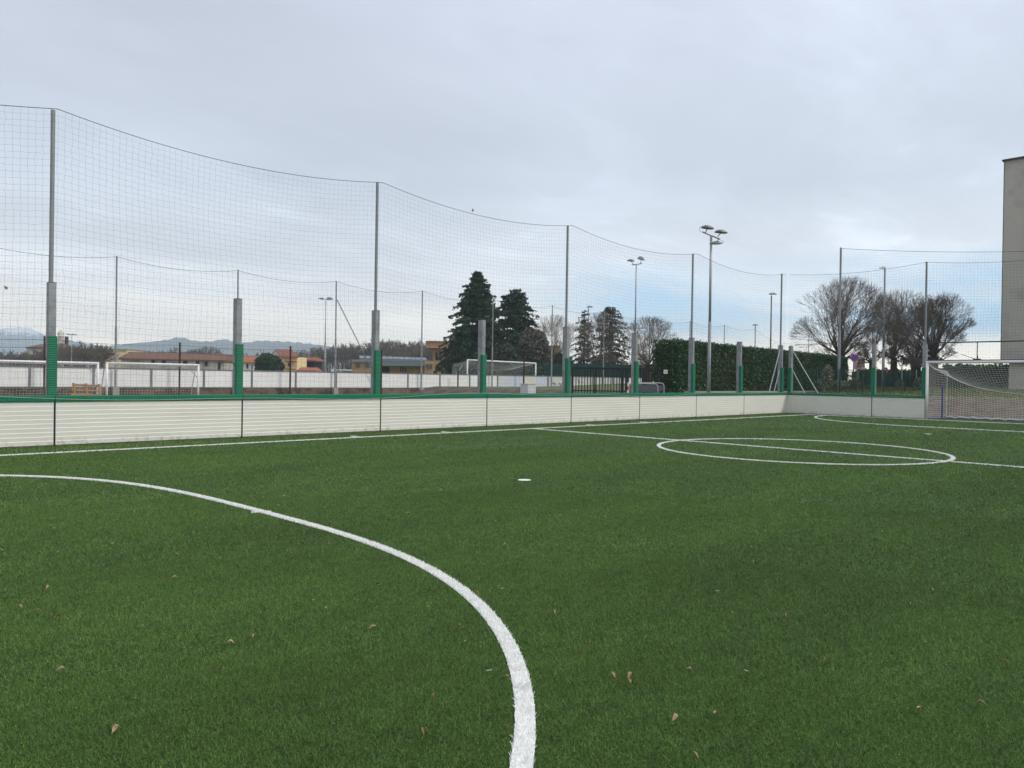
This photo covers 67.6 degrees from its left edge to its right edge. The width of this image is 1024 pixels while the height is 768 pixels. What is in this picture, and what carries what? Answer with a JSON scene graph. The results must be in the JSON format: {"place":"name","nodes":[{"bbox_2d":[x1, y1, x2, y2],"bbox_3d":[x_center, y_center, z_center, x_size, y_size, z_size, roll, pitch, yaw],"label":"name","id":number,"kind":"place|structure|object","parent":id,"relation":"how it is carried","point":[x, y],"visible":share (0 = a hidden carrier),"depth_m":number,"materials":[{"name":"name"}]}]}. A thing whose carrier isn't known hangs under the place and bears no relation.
{"place":"outdoors","nodes":[
{"label":"outdoors","id":0,"kind":"place"},
{"bbox_2d":[0,327,99,355],"bbox_3d":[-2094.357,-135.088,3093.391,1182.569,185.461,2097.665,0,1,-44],"label":"mountains","id":1,"kind":"structure","parent":0,"point":[17,331],"depth_m":2902.84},
{"bbox_2d":[81,337,358,371],"bbox_3d":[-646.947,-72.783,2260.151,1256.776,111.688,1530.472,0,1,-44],"label":"mountains","id":2,"kind":"structure","parent":0,"point":[172,343],"depth_m":2124.00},
{"bbox_2d":[0,383,1023,420],"bbox_3d":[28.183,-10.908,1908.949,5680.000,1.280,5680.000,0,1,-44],"label":"ground","id":3,"kind":"structure","parent":0,"point":[990,413],"depth_m":43.61,"materials":[{"name":"green plant"}]},
{"bbox_2d":[43,336,45,394],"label":"rusty post","id":4,"kind":"object","parent":3,"relation":"on","point":[44,349],"visible":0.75,"depth_m":38.97,"materials":[{"name":"metal"}]},
{"bbox_2d":[0,360,98,394],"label":"football goal","id":5,"kind":"object","parent":3,"relation":"on","point":[66,363],"visible":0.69,"depth_m":37.09,"materials":[{"name":"white paint"}]},
{"bbox_2d":[27,344,72,366],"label":"flat house","id":6,"kind":"structure","parent":3,"relation":"on","point":[40,346],"depth_m":189.99,"materials":[{"name":"tile"}]},
{"bbox_2d":[45,109,57,395],"bbox_3d":[-9.286,-2.141,15.427,0.167,6.770,0.252,0,1,-44],"label":"net post","id":7,"kind":"object","parent":3,"relation":"on","point":[51,377],"visible":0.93,"depth_m":15.39,"materials":[{"name":"metal"}]},
{"bbox_2d":[0,105,786,399],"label":"ball net","id":8,"kind":"object","parent":7,"relation":"hanging from","point":[48,288],"visible":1,"depth_m":20.07,"materials":[{"name":"fabric"}]},
{"bbox_2d":[57,330,64,343],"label":"domed tower","id":9,"kind":"structure","parent":3,"relation":"on","point":[59,335],"depth_m":229.26,"materials":[{"name":"white paint"}]},
{"bbox_2d":[0,340,123,368],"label":"bare scrub","id":10,"kind":"object","parent":3,"relation":"on","point":[88,356],"visible":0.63,"depth_m":125.04,"materials":[{"name":"plant"}]},
{"bbox_2d":[71,383,100,394],"bbox_3d":[-20.047,0.390,35.986,1.332,0.879,0.292,1,0,0],"label":"wooden pallet","id":11,"kind":"object","parent":3,"relation":"on","point":[86,386],"visible":0.64,"depth_m":35.96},
{"bbox_2d":[111,256,119,394],"bbox_3d":[-21.595,-3.034,41.700,0.320,7.880,0.320,0,1,-44],"label":"net pole","id":12,"kind":"object","parent":3,"relation":"on","point":[116,389],"visible":0.76,"depth_m":41.66,"materials":[{"name":"metal"}]},
{"bbox_2d":[0,248,828,387],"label":"ball net","id":13,"kind":"object","parent":12,"relation":"hanging from","point":[537,312],"visible":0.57,"depth_m":49.06,"materials":[{"name":"fabric"}]},
{"bbox_2d":[103,349,148,368],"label":"flat house","id":14,"kind":"structure","parent":3,"relation":"on","point":[120,352],"depth_m":169.98,"materials":[{"name":"beige"}]},
{"bbox_2d":[101,362,199,394],"bbox_3d":[-19.160,-0.080,40.547,4.709,2.054,1.178,0,1,-44],"label":"football goal","id":15,"kind":"object","parent":3,"relation":"on","point":[146,364],"visible":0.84,"depth_m":40.39,"materials":[{"name":"white paint"}]},
{"bbox_2d":[118,352,232,370],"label":"farmhouse","id":16,"kind":"object","parent":3,"relation":"on","point":[205,362],"visible":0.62,"depth_m":149.99,"materials":[{"name":"tile"}]},
{"bbox_2d":[178,343,180,394],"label":"rusty post","id":17,"kind":"object","parent":3,"relation":"on","point":[179,367],"visible":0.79,"depth_m":43.68,"materials":[{"name":"metal"}]},
{"bbox_2d":[0,347,328,358],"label":"wire","id":18,"kind":"object","parent":17,"relation":"attached to","point":[108,351],"visible":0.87,"depth_m":39.81,"materials":[{"name":"metal"}]},
{"bbox_2d":[0,339,369,353],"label":"wire","id":19,"kind":"object","parent":17,"relation":"attached to","point":[181,345],"visible":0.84,"depth_m":44.37,"materials":[{"name":"metal"}]},
{"bbox_2d":[232,298,242,394],"bbox_3d":[-6.517,-0.380,18.150,0.167,3.292,0.252,0,1,-44],"label":"short post","id":20,"kind":"object","parent":3,"relation":"on","point":[237,382],"visible":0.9,"depth_m":18.09,"materials":[{"name":"metal"}]},
{"bbox_2d":[237,270,238,297],"bbox_3d":[-16.688,-2.997,46.465,0.320,7.880,0.320,0,1,-44],"label":"net pole","id":21,"kind":"object","parent":3,"relation":"on","point":[237,284],"visible":0.14,"depth_m":46.41,"materials":[{"name":"metal"}]},
{"bbox_2d":[243,356,258,369],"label":"farmhouse","id":22,"kind":"object","parent":3,"relation":"on","point":[246,362],"visible":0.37,"depth_m":157.99,"materials":[{"name":"white tile"}]},
{"bbox_2d":[253,352,285,371],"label":"round evergreen","id":23,"kind":"object","parent":3,"relation":"on","point":[264,364],"visible":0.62,"depth_m":118.64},
{"bbox_2d":[272,349,306,370],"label":"yellow house","id":24,"kind":"structure","parent":3,"relation":"on","point":[295,359],"depth_m":150.25,"materials":[{"name":"paint"}]},
{"bbox_2d":[289,346,291,393],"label":"rusty post","id":25,"kind":"object","parent":3,"relation":"on","point":[290,372],"visible":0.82,"depth_m":48.47,"materials":[{"name":"metal"}]},
{"bbox_2d":[297,367,321,371],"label":"tiled shed","id":26,"kind":"structure","parent":3,"relation":"on","point":[307,369],"depth_m":139.74,"materials":[{"name":"orange tile"}]},
{"bbox_2d":[302,356,323,369],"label":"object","id":27,"kind":"structure","parent":3,"relation":"on","point":[314,364],"depth_m":161.99,"materials":[{"name":"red tile"}]},
{"bbox_2d":[0,365,641,388],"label":"hoarding","id":28,"kind":"object","parent":3,"relation":"on","point":[280,378],"visible":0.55,"depth_m":47.67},
{"bbox_2d":[318,297,332,372],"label":"floodlight mast","id":29,"kind":"object","parent":3,"relation":"on","point":[328,298],"visible":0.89,"depth_m":84.90,"materials":[{"name":"metal"}]},
{"bbox_2d":[332,281,337,393],"bbox_3d":[-11.810,-2.959,51.202,0.320,7.880,0.320,0,1,-44],"label":"net pole","id":30,"kind":"object","parent":3,"relation":"on","point":[334,390],"visible":0.8,"depth_m":51.16,"materials":[{"name":"metal"}]},
{"bbox_2d":[337,300,370,367],"bbox_3d":[-10.456,-2.708,52.382,3.608,5.835,0.068,0,1,-44],"label":"pole stay","id":31,"kind":"object","parent":30,"relation":"attached to","point":[354,334],"visible":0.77,"depth_m":52.07,"materials":[{"name":"metal"}]},
{"bbox_2d":[306,339,443,372],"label":"bare wood","id":32,"kind":"object","parent":3,"relation":"on","point":[403,348],"visible":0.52,"depth_m":182.18,"materials":[{"name":"plant"}]},
{"bbox_2d":[371,183,380,393],"bbox_3d":[-3.700,-2.098,20.851,0.167,6.770,0.252,0,1,-44],"label":"net post","id":33,"kind":"object","parent":3,"relation":"on","point":[375,364],"visible":0.83,"depth_m":20.82,"materials":[{"name":"metal"}]},
{"bbox_2d":[380,351,381,393],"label":"rusty post","id":34,"kind":"object","parent":3,"relation":"on","point":[381,373],"visible":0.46,"depth_m":53.27,"materials":[{"name":"metal"}]},
{"bbox_2d":[352,356,444,374],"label":"school building","id":35,"kind":"structure","parent":3,"relation":"on","point":[413,365],"depth_m":109.19,"materials":[{"name":"yellow metal"}]},
{"bbox_2d":[418,291,423,389],"bbox_3d":[-6.638,-2.919,56.224,0.320,7.880,0.320,0,1,-44],"label":"net pole","id":36,"kind":"object","parent":3,"relation":"on","point":[420,388],"visible":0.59,"depth_m":56.18,"materials":[{"name":"metal"}]},
{"bbox_2d":[426,341,458,364],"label":"school building","id":37,"kind":"structure","parent":3,"relation":"on","point":[437,353],"depth_m":112.97,"materials":[{"name":"brick"}]},
{"bbox_2d":[433,270,513,374],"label":"cedar","id":38,"kind":"object","parent":3,"relation":"on","point":[475,289],"visible":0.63,"depth_m":82.53,"materials":[{"name":"green plant"}]},
{"bbox_2d":[477,319,486,393],"bbox_3d":[-0.932,-0.337,23.574,0.167,3.292,0.252,0,1,-44],"label":"short post","id":39,"kind":"object","parent":3,"relation":"on","point":[482,374],"visible":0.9,"depth_m":23.51,"materials":[{"name":"metal"}]},
{"bbox_2d":[491,299,493,386],"bbox_3d":[-1.565,-2.880,61.150,0.320,7.880,0.320,0,1,-44],"label":"net pole","id":40,"kind":"object","parent":3,"relation":"on","point":[492,347],"visible":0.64,"depth_m":61.11,"materials":[{"name":"metal"}]},
{"bbox_2d":[452,359,536,375],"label":"football goal","id":41,"kind":"object","parent":3,"relation":"on","point":[513,362],"visible":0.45,"depth_m":70.77,"materials":[{"name":"white paint"}]},
{"bbox_2d":[487,343,520,367],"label":"dark shrub","id":42,"kind":"object","parent":3,"relation":"on","point":[508,354],"visible":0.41,"depth_m":79.05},
{"bbox_2d":[0,413,1023,767],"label":"pitch","id":43,"kind":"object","parent":3,"relation":"on","point":[506,677],"visible":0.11,"depth_m":4.67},
{"bbox_2d":[0,474,536,767],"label":"penalty area line","id":44,"kind":"object","parent":43,"relation":"on","point":[523,748],"visible":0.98,"depth_m":4.31,"materials":[{"name":"paint"}]},
{"bbox_2d":[0,392,787,448],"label":"perimeter board","id":45,"kind":"object","parent":43,"relation":"on","point":[37,420],"visible":0.98,"depth_m":19.27,"materials":[{"name":"plastic"}]},
{"bbox_2d":[0,414,809,455],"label":"touchline","id":46,"kind":"object","parent":43,"relation":"on","point":[361,437],"visible":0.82,"depth_m":18.06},
{"bbox_2d":[0,413,1023,767],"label":"turf blades","id":47,"kind":"object","parent":43,"relation":"on","point":[458,497],"visible":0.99,"depth_m":5.48,"materials":[{"name":"plant"}]},
{"bbox_2d":[532,428,1023,467],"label":"halfway line","id":48,"kind":"object","parent":43,"relation":"on","point":[791,448],"visible":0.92,"depth_m":16.82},
{"bbox_2d":[657,438,955,464],"bbox_3d":[6.273,1.440,16.855,6.067,0.024,6.082,0,1,-44],"label":"circle","id":49,"kind":"object","parent":43,"relation":"on","point":[952,458],"visible":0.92,"depth_m":15.79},
{"bbox_2d":[787,392,924,418],"bbox_3d":[15.549,0.957,34.972,0.175,1.016,6.230,0,1,-44],"label":"perimeter board","id":50,"kind":"object","parent":43,"relation":"on","point":[899,406],"visible":0.98,"depth_m":34.71,"materials":[{"name":"plastic"}]},
{"bbox_2d":[810,414,1020,423],"bbox_3d":[21.468,1.578,27.752,0.131,0.030,21.885,0,1,-44],"label":"goal line","id":51,"kind":"object","parent":43,"relation":"on","point":[923,419],"visible":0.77,"depth_m":32.04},
{"bbox_2d":[814,415,1023,431],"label":"penalty area line","id":52,"kind":"object","parent":43,"relation":"on","point":[905,425],"visible":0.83,"depth_m":27.04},
{"bbox_2d":[921,262,927,394],"bbox_3d":[17.799,-1.876,32.939,0.250,6.770,0.160,0,1,-44],"label":"net post","id":53,"kind":"object","parent":43,"relation":"on","point":[923,378],"visible":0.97,"depth_m":32.91,"materials":[{"name":"metal"}]},
{"bbox_2d":[789,260,1023,396],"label":"ball net","id":54,"kind":"object","parent":53,"relation":"hanging from","point":[900,325],"visible":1,"depth_m":33.73,"materials":[{"name":"fabric"}]},
{"bbox_2d":[926,340,1023,360],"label":"pipe frame","id":55,"kind":"object","parent":53,"relation":"attached to","point":[977,359],"visible":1,"depth_m":31.52,"materials":[{"name":"metal"}]},
{"bbox_2d":[925,360,1023,420],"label":"football goal","id":56,"kind":"object","parent":43,"relation":"on","point":[927,401],"visible":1,"depth_m":32.60,"materials":[{"name":"fabric"}]},
{"bbox_2d":[487,359,545,375],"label":"shrub","id":57,"kind":"object","parent":3,"relation":"on","point":[530,371],"visible":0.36,"depth_m":77.08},
{"bbox_2d":[495,289,539,347],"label":"cedar","id":58,"kind":"object","parent":3,"relation":"on","point":[510,298],"visible":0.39,"depth_m":89.00,"materials":[{"name":"green plant"}]},
{"bbox_2d":[523,357,524,383],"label":"rusty post","id":59,"kind":"object","parent":3,"relation":"on","point":[523,369],"visible":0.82,"depth_m":63.08,"materials":[{"name":"metal"}]},
{"bbox_2d":[520,384,535,392],"bbox_3d":[0.924,0.595,44.002,0.720,1.219,0.660,0,1,-44],"label":"utility cabinet","id":60,"kind":"object","parent":3,"relation":"on","point":[525,389],"visible":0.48,"depth_m":43.75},
{"bbox_2d":[515,327,552,362],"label":"brown shrub","id":61,"kind":"object","parent":3,"relation":"on","point":[531,333],"visible":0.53,"depth_m":80.86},
{"bbox_2d":[551,305,552,385],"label":"net pole","id":62,"kind":"object","parent":3,"relation":"on","point":[551,345],"visible":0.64,"depth_m":65.95,"materials":[{"name":"metal"}]},
{"bbox_2d":[533,314,577,358],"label":"bare tree","id":63,"kind":"object","parent":3,"relation":"on","point":[556,333],"visible":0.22,"depth_m":94.66,"materials":[{"name":"brown plant"}]},
{"bbox_2d":[552,351,574,363],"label":"mixed shrub","id":64,"kind":"object","parent":3,"relation":"on","point":[558,359],"visible":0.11,"depth_m":83.30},
{"bbox_2d":[562,226,570,392],"bbox_3d":[1.885,-2.055,26.275,0.167,6.770,0.252,0,1,-44],"label":"net post","id":65,"kind":"object","parent":3,"relation":"on","point":[566,366],"visible":0.82,"depth_m":26.24,"materials":[{"name":"metal"}]},
{"bbox_2d":[144,344,998,372],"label":"distant trees","id":66,"kind":"object","parent":3,"relation":"on","point":[211,350],"visible":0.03,"depth_m":222.79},
{"bbox_2d":[569,310,595,363],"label":"cedar","id":67,"kind":"object","parent":3,"relation":"on","point":[584,320],"visible":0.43,"depth_m":87.81,"materials":[{"name":"green plant"}]},
{"bbox_2d":[536,363,653,377],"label":"dark screen fence","id":68,"kind":"object","parent":3,"relation":"on","point":[555,366],"visible":0.14,"depth_m":79.99,"materials":[{"name":"green"}]},
{"bbox_2d":[574,311,626,363],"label":"bare tree","id":69,"kind":"object","parent":3,"relation":"on","point":[611,357],"visible":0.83,"depth_m":83.57,"materials":[{"name":"plant"}]},
{"bbox_2d":[603,311,604,383],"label":"net pole","id":70,"kind":"object","parent":3,"relation":"on","point":[603,348],"visible":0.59,"depth_m":70.87,"materials":[{"name":"metal"}]},
{"bbox_2d":[588,306,630,363],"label":"cedar","id":71,"kind":"object","parent":3,"relation":"on","point":[612,310],"visible":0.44,"depth_m":85.61,"materials":[{"name":"green plant"}]},
{"bbox_2d":[571,367,660,392],"bbox_3d":[4.458,0.314,32.742,3.839,2.022,0.168,1,0,0],"label":"bar fence","id":72,"kind":"object","parent":3,"relation":"on","point":[644,376],"visible":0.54,"depth_m":32.78,"materials":[{"name":"metal"}]},
{"bbox_2d":[631,333,638,392],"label":"short post","id":73,"kind":"object","parent":3,"relation":"on","point":[634,364],"visible":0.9,"depth_m":28.94,"materials":[{"name":"metal"}]},
{"bbox_2d":[627,256,644,332],"bbox_3d":[8.029,-3.925,49.950,1.125,8.879,0.465,1,0,-5],"label":"floodlight mast","id":74,"kind":"object","parent":3,"relation":"on","point":[639,258],"visible":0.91,"depth_m":49.93,"materials":[{"name":"metal"}]},
{"bbox_2d":[628,383,657,392],"bbox_3d":[5.314,0.657,31.005,1.227,1.382,0.044,1,0,0],"label":"tubular barrier","id":75,"kind":"object","parent":3,"relation":"on","point":[649,388],"visible":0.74,"depth_m":30.99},
{"bbox_2d":[618,315,676,381],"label":"bare tree","id":76,"kind":"object","parent":3,"relation":"on","point":[646,360],"visible":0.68,"depth_m":71.76,"materials":[{"name":"brown plant"}]},
{"bbox_2d":[639,382,664,392],"bbox_3d":[5.686,0.641,31.805,1.300,1.414,0.044,1,0,0],"label":"tubular barrier","id":77,"kind":"object","parent":3,"relation":"on","point":[660,388],"visible":0.41,"depth_m":31.79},
{"bbox_2d":[688,254,695,392],"bbox_3d":[7.471,-2.012,31.699,0.167,6.770,0.252,0,1,-44],"label":"net post","id":78,"kind":"object","parent":3,"relation":"on","point":[691,372],"visible":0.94,"depth_m":31.67,"materials":[{"name":"metal"}]},
{"bbox_2d":[699,225,727,392],"bbox_3d":[9.165,-2.854,34.924,1.264,8.761,0.504,1,0,-13],"label":"floodlight mast","id":79,"kind":"object","parent":3,"relation":"on","point":[719,231],"visible":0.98,"depth_m":34.92,"materials":[{"name":"metal"}]},
{"bbox_2d":[736,342,742,391],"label":"short post","id":80,"kind":"object","parent":3,"relation":"on","point":[739,370],"visible":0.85,"depth_m":34.37,"materials":[{"name":"metal"}]},
{"bbox_2d":[649,338,848,392],"bbox_3d":[16.276,-0.799,49.065,2.034,3.329,23.654,1,1,45],"label":"tall hedge","id":81,"kind":"object","parent":3,"relation":"on","point":[663,351],"visible":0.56,"depth_m":44.17,"materials":[{"name":"green plant"}]},
{"bbox_2d":[684,391,826,392],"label":"kerb wall","id":82,"kind":"structure","parent":3,"relation":"on","point":[743,391],"depth_m":40.89,"materials":[{"name":"concrete"}]},
{"bbox_2d":[769,293,776,347],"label":"floodlight mast","id":83,"kind":"object","parent":3,"relation":"on","point":[771,318],"visible":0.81,"depth_m":65.93,"materials":[{"name":"metal"}]},
{"bbox_2d":[777,275,783,391],"bbox_3d":[13.071,-1.969,37.137,0.167,6.770,0.252,0,1,-44],"label":"net post","id":84,"kind":"object","parent":3,"relation":"on","point":[780,383],"visible":0.71,"depth_m":37.10,"materials":[{"name":"metal"}]},
{"bbox_2d":[769,350,779,391],"bbox_3d":[12.413,-0.114,36.541,1.563,3.071,0.048,0,1,-44],"label":"diagonal brace","id":85,"kind":"object","parent":84,"relation":"attached to","point":[774,371],"visible":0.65,"depth_m":36.69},
{"bbox_2d":[787,346,792,391],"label":"short post","id":86,"kind":"object","parent":3,"relation":"on","point":[789,379],"visible":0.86,"depth_m":37.21,"materials":[{"name":"metal"}]},
{"bbox_2d":[793,351,817,392],"bbox_3d":[14.312,-0.087,36.552,0.048,3.075,1.951,0,1,-44],"label":"diagonal brace","id":87,"kind":"object","parent":86,"relation":"attached to","point":[805,371],"visible":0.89,"depth_m":36.75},
{"bbox_2d":[811,379,825,390],"bbox_3d":[19.684,0.121,49.013,0.920,0.952,0.942,0,1,-44],"label":"shrub","id":88,"kind":"object","parent":3,"relation":"on","point":[821,382],"visible":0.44,"depth_m":48.82,"materials":[{"name":"green plant"}]},
{"bbox_2d":[820,364,834,391],"bbox_3d":[20.616,-0.374,49.989,0.900,1.896,0.887,0,1,-44],"label":"shrub","id":89,"kind":"object","parent":3,"relation":"on","point":[830,380],"visible":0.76,"depth_m":49.81,"materials":[{"name":"green plant"}]},
{"bbox_2d":[831,380,844,390],"bbox_3d":[21.859,0.123,50.994,1.297,0.888,1.231,0,1,-44],"label":"shrub","id":90,"kind":"object","parent":3,"relation":"on","point":[835,388],"visible":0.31,"depth_m":50.84,"materials":[{"name":"green plant"}]},
{"bbox_2d":[837,248,841,391],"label":"net post","id":91,"kind":"object","parent":3,"relation":"on","point":[839,332],"visible":0.83,"depth_m":46.92,"materials":[{"name":"metal"}]},
{"bbox_2d":[841,248,1023,391],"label":"ball net","id":92,"kind":"object","parent":91,"relation":"hanging from","point":[932,314],"visible":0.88,"depth_m":46.09,"materials":[{"name":"fabric"}]},
{"bbox_2d":[788,275,907,362],"bbox_3d":[25.645,-4.034,59.743,8.278,8.924,8.046,1,0,-1],"label":"bare tree","id":93,"kind":"object","parent":3,"relation":"on","point":[844,324],"visible":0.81,"depth_m":59.18,"materials":[{"name":"brown plant"}]},
{"bbox_2d":[850,354,857,393],"bbox_3d":[20.547,-0.551,45.989,0.444,2.484,0.091,1,0,0],"label":"no parking sign","id":94,"kind":"object","parent":3,"relation":"on","point":[854,356],"visible":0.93,"depth_m":45.95,"materials":[{"name":"metal"}]},
{"bbox_2d":[793,367,921,392],"bbox_3d":[21.884,0.009,47.750,12.129,1.864,0.060,1,0,-27],"label":"wire fence","id":95,"kind":"object","parent":3,"relation":"on","point":[845,381],"visible":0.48,"depth_m":47.42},
{"bbox_2d":[854,359,864,374],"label":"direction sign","id":96,"kind":"object","parent":3,"relation":"on","point":[862,365],"visible":0.45,"depth_m":69.98,"materials":[{"name":"metal"}]},
{"bbox_2d":[871,344,876,393],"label":"short post","id":97,"kind":"object","parent":3,"relation":"on","point":[874,368],"visible":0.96,"depth_m":34.39,"materials":[{"name":"metal"}]},
{"bbox_2d":[846,293,908,376],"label":"bare tree","id":98,"kind":"object","parent":3,"relation":"on","point":[870,359],"visible":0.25,"depth_m":67.85,"materials":[{"name":"brown plant"}]},
{"bbox_2d":[879,266,885,387],"bbox_3d":[27.076,-4.062,55.974,0.518,9.134,0.313,1,0,0],"label":"street lamp","id":99,"kind":"object","parent":3,"relation":"on","point":[883,338],"visible":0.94,"depth_m":55.91,"materials":[{"name":"metal"}]},
{"bbox_2d":[852,367,921,377],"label":"hedge","id":100,"kind":"object","parent":3,"relation":"on","point":[908,371],"visible":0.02,"depth_m":75.20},
{"bbox_2d":[864,376,915,387],"bbox_3d":[30.381,0.210,59.965,9.135,1.645,0.143,1,0,-26],"label":"screen fence","id":101,"kind":"object","parent":3,"relation":"on","point":[891,382],"visible":0.13,"depth_m":59.60,"materials":[{"name":"green"}]},
{"bbox_2d":[862,289,927,376],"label":"bare tree","id":102,"kind":"object","parent":3,"relation":"on","point":[893,366],"visible":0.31,"depth_m":65.88,"materials":[{"name":"brown plant"}]},
{"bbox_2d":[913,377,920,388],"bbox_3d":[28.120,-0.045,53.014,0.720,0.974,0.726,0,1,-44],"label":"shrub","id":103,"kind":"object","parent":3,"relation":"on","point":[915,382],"visible":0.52,"depth_m":52.93,"materials":[{"name":"green plant"}]},
{"bbox_2d":[877,306,957,377],"bbox_3d":[32.512,-3.053,62.631,5.706,7.092,5.860,1,0,-9],"label":"bare tree","id":104,"kind":"object","parent":3,"relation":"on","point":[901,349],"visible":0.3,"depth_m":61.76,"materials":[{"name":"brown plant"}]},
{"bbox_2d":[885,292,976,387],"bbox_3d":[31.651,-3.278,58.133,6.268,7.577,6.167,0,1,-44],"label":"bare tree","id":105,"kind":"object","parent":3,"relation":"on","point":[934,350],"visible":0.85,"depth_m":57.64,"materials":[{"name":"brown plant"}]},
{"bbox_2d":[938,363,1008,388],"bbox_3d":[39.407,-0.410,61.218,9.408,2.696,1.398,1,0,20],"label":"garden hedge","id":106,"kind":"object","parent":3,"relation":"on","point":[982,371],"visible":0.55,"depth_m":61.58,"materials":[{"name":"green plant"}]},
{"bbox_2d":[1000,156,1023,389],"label":"concrete building","id":107,"kind":"structure","parent":3,"relation":"on","point":[1013,213],"depth_m":51.47,"materials":[{"name":"concrete"}]},
{"bbox_2d":[0,0,1023,374],"label":"sky","id":108,"kind":"structure","parent":0,"point":[803,132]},
{"bbox_2d":[806,386,1023,397],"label":"verge grass","id":109,"kind":"structure","parent":0,"point":[917,392],"depth_m":47.03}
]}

